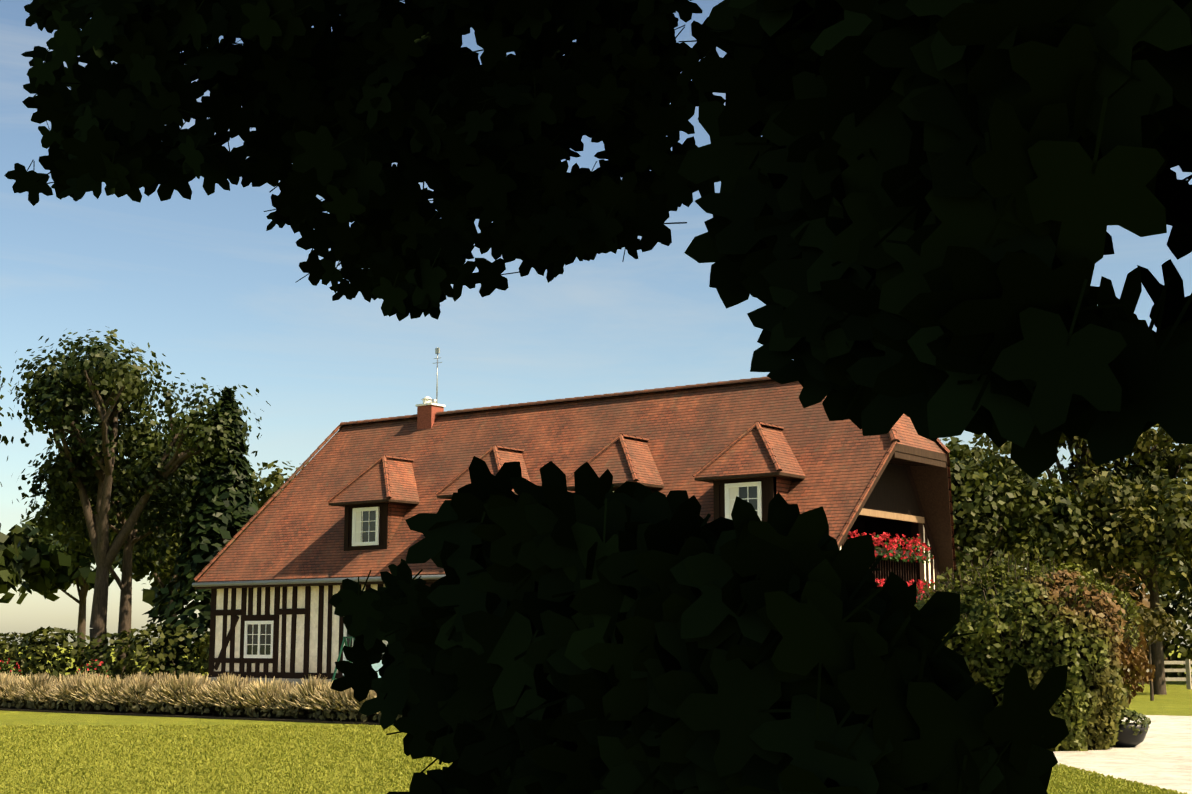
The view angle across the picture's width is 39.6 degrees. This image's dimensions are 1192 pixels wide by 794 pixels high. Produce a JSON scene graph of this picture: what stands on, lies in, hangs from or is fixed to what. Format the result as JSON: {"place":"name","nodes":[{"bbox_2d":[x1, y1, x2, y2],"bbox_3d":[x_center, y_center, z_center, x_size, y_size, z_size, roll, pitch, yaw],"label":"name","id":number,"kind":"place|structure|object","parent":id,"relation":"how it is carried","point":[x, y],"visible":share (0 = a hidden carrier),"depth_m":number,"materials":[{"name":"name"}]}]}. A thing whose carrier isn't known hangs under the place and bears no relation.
{"place":"outdoors","nodes":[
{"label":"outdoors","id":0,"kind":"place"},
{"bbox_2d":[244,621,352,674],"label":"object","id":1,"kind":"structure","parent":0,"point":[246,634],"depth_m":51.26,"materials":[{"name":"white wood"}]},
{"bbox_2d":[344,477,775,550],"bbox_3d":[-1.539,3.319,45.730,14.880,1.498,0.150,-6,-10,36],"label":"dormer","id":2,"kind":"object","parent":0,"point":[768,490],"depth_m":48.93,"materials":[{"name":"wood"}]},
{"bbox_2d":[352,481,761,545],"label":"windows","id":3,"kind":"structure","parent":2,"relation":"in","point":[758,484],"depth_m":49.09,"materials":[{"name":"white wood"}]},
{"bbox_2d":[208,452,938,678],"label":"wall","id":4,"kind":"structure","parent":0,"point":[905,571],"depth_m":50.57,"materials":[{"name":"white paint"}]},
{"bbox_2d":[207,677,331,687],"bbox_3d":[-1.459,8.902,48.584,22.120,1.200,6.600,-6,-10,36],"label":"wall base","id":5,"kind":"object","parent":4,"relation":"attached to","point":[288,679],"depth_m":50.42,"materials":[{"name":"brown brick"}]},
{"bbox_2d":[194,377,956,582],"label":"roof","id":6,"kind":"structure","parent":4,"relation":"attached to","point":[294,529],"depth_m":47.95,"materials":[{"name":"tile"}]},
{"bbox_2d":[192,575,445,588],"bbox_3d":[-3.547,6.911,45.978,22.700,3.969,0.459,-6,-10,36],"label":"gutter","id":7,"kind":"object","parent":6,"relation":"attached to","point":[295,582],"visible":0.1,"depth_m":50.07,"materials":[{"name":"silver metal"}]},
{"bbox_2d":[416,347,445,429],"bbox_3d":[-5.260,-0.210,52.737,0.680,2.850,0.660,-6,-10,36],"label":"chimney","id":8,"kind":"object","parent":6,"relation":"on","point":[429,408],"visible":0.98,"depth_m":52.44,"materials":[{"name":"brick"}]},
{"bbox_2d":[327,421,804,547],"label":"dormer roofs","id":9,"kind":"structure","parent":6,"relation":"attached to","point":[761,449],"depth_m":44.90,"materials":[{"name":"brown tile"}]},
{"bbox_2d":[848,451,919,550],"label":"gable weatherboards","id":10,"kind":"object","parent":4,"relation":"attached to","point":[893,491],"visible":0.16,"depth_m":43.99,"materials":[{"name":"brown wood"}]},
{"bbox_2d":[848,530,934,604],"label":"geraniums","id":11,"kind":"object","parent":4,"relation":"attached to","point":[914,545],"visible":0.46,"depth_m":43.06,"materials":[{"name":"red plant"}]},
{"bbox_2d":[859,508,924,522],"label":"wooden beam","id":12,"kind":"structure","parent":4,"relation":"attached to","point":[890,515],"depth_m":43.10,"materials":[{"name":"brown wood"}]},
{"bbox_2d":[874,547,925,601],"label":"flower boxes","id":13,"kind":"object","parent":4,"relation":"attached to","point":[897,553],"visible":0.07,"depth_m":42.94,"materials":[{"name":"brown"}]},
{"bbox_2d":[0,326,1191,700],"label":"trees","id":14,"kind":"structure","parent":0,"point":[1126,508],"depth_m":68.38,"materials":[{"name":"green plant"}]},
{"bbox_2d":[0,646,1191,793],"bbox_3d":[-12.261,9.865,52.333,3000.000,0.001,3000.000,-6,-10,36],"label":"lawn","id":15,"kind":"structure","parent":0,"point":[1176,700],"depth_m":45.77,"materials":[{"name":"green plant"}]},
{"bbox_2d":[0,706,395,724],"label":"edging","id":16,"kind":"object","parent":15,"relation":"on","point":[232,717],"depth_m":46.52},
{"bbox_2d":[0,658,401,721],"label":"ornamental grasses","id":17,"kind":"object","parent":15,"relation":"on","point":[224,695],"visible":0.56,"depth_m":46.96,"materials":[{"name":"beige plant"}]},
{"bbox_2d":[0,724,1186,793],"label":"lawn grass","id":18,"kind":"structure","parent":15,"relation":"on","point":[358,774],"depth_m":28.10,"materials":[{"name":"green plant"}]},
{"bbox_2d":[1122,659,1191,688],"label":"paddock fence","id":19,"kind":"object","parent":15,"relation":"on","point":[1188,671],"visible":0.04,"depth_m":75.25,"materials":[{"name":"white wood"}]},
{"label":"maple crown","id":20,"kind":"object","parent":15,"relation":"on","visible":0},
{"bbox_2d":[4,0,1191,793],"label":"maple leaves","id":21,"kind":"object","parent":20,"relation":"on","point":[916,208],"visible":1,"depth_m":2.08,"materials":[{"name":"green plant"}]},
{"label":"terrace","id":22,"kind":"structure","parent":15,"relation":"on","visible":0},
{"bbox_2d":[331,637,353,681],"bbox_3d":[-6.240,7.601,46.430,2.400,1.753,1.282,-6,-10,36],"label":"swing frame","id":23,"kind":"object","parent":22,"relation":"on","point":[339,655],"visible":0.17,"depth_m":47.01,"materials":[{"name":"green metal"}]},
{"bbox_2d":[371,660,382,677],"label":"cushions","id":24,"kind":"object","parent":22,"relation":"on","point":[377,666],"visible":0.04,"depth_m":46.62,"materials":[{"name":"fabric"}]},
{"bbox_2d":[0,0,1191,645],"label":"sky","id":25,"kind":"structure","parent":0,"point":[202,280],"materials":[{"name":"blue"}]},
{"bbox_2d":[914,552,1155,750],"bbox_3d":[8.603,5.250,33.886,4.897,4.093,5.368,-6,-10,36],"label":"bush","id":26,"kind":"object","parent":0,"point":[1091,715],"depth_m":32.20,"materials":[{"name":"green plant"}]},
{"bbox_2d":[917,552,1140,652],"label":"bush shoots","id":27,"kind":"object","parent":26,"relation":"attached to","point":[1129,648],"visible":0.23,"depth_m":33.05,"materials":[{"name":"green plant"}]},
{"bbox_2d":[1052,715,1191,793],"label":"driveway","id":28,"kind":"structure","parent":0,"point":[1160,755],"depth_m":30.00,"materials":[{"name":"beige concrete"}]},
{"bbox_2d":[1058,763,1187,793],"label":"drive kerb","id":29,"kind":"structure","parent":28,"relation":"on","point":[1116,777],"depth_m":25.54,"materials":[{"name":"grey concrete"}]},
{"bbox_2d":[1105,723,1147,746],"bbox_3d":[10.566,6.770,33.132,0.960,0.460,0.960,-6,-10,36],"label":"planter bowl","id":30,"kind":"object","parent":28,"relation":"on","point":[1126,737],"visible":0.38,"depth_m":32.77,"materials":[{"name":"grey"}]},
{"bbox_2d":[1118,709,1150,735],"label":"planter plants","id":31,"kind":"object","parent":30,"relation":"on","point":[1129,714],"visible":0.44,"depth_m":32.90,"materials":[{"name":"green plant"}]}
]}

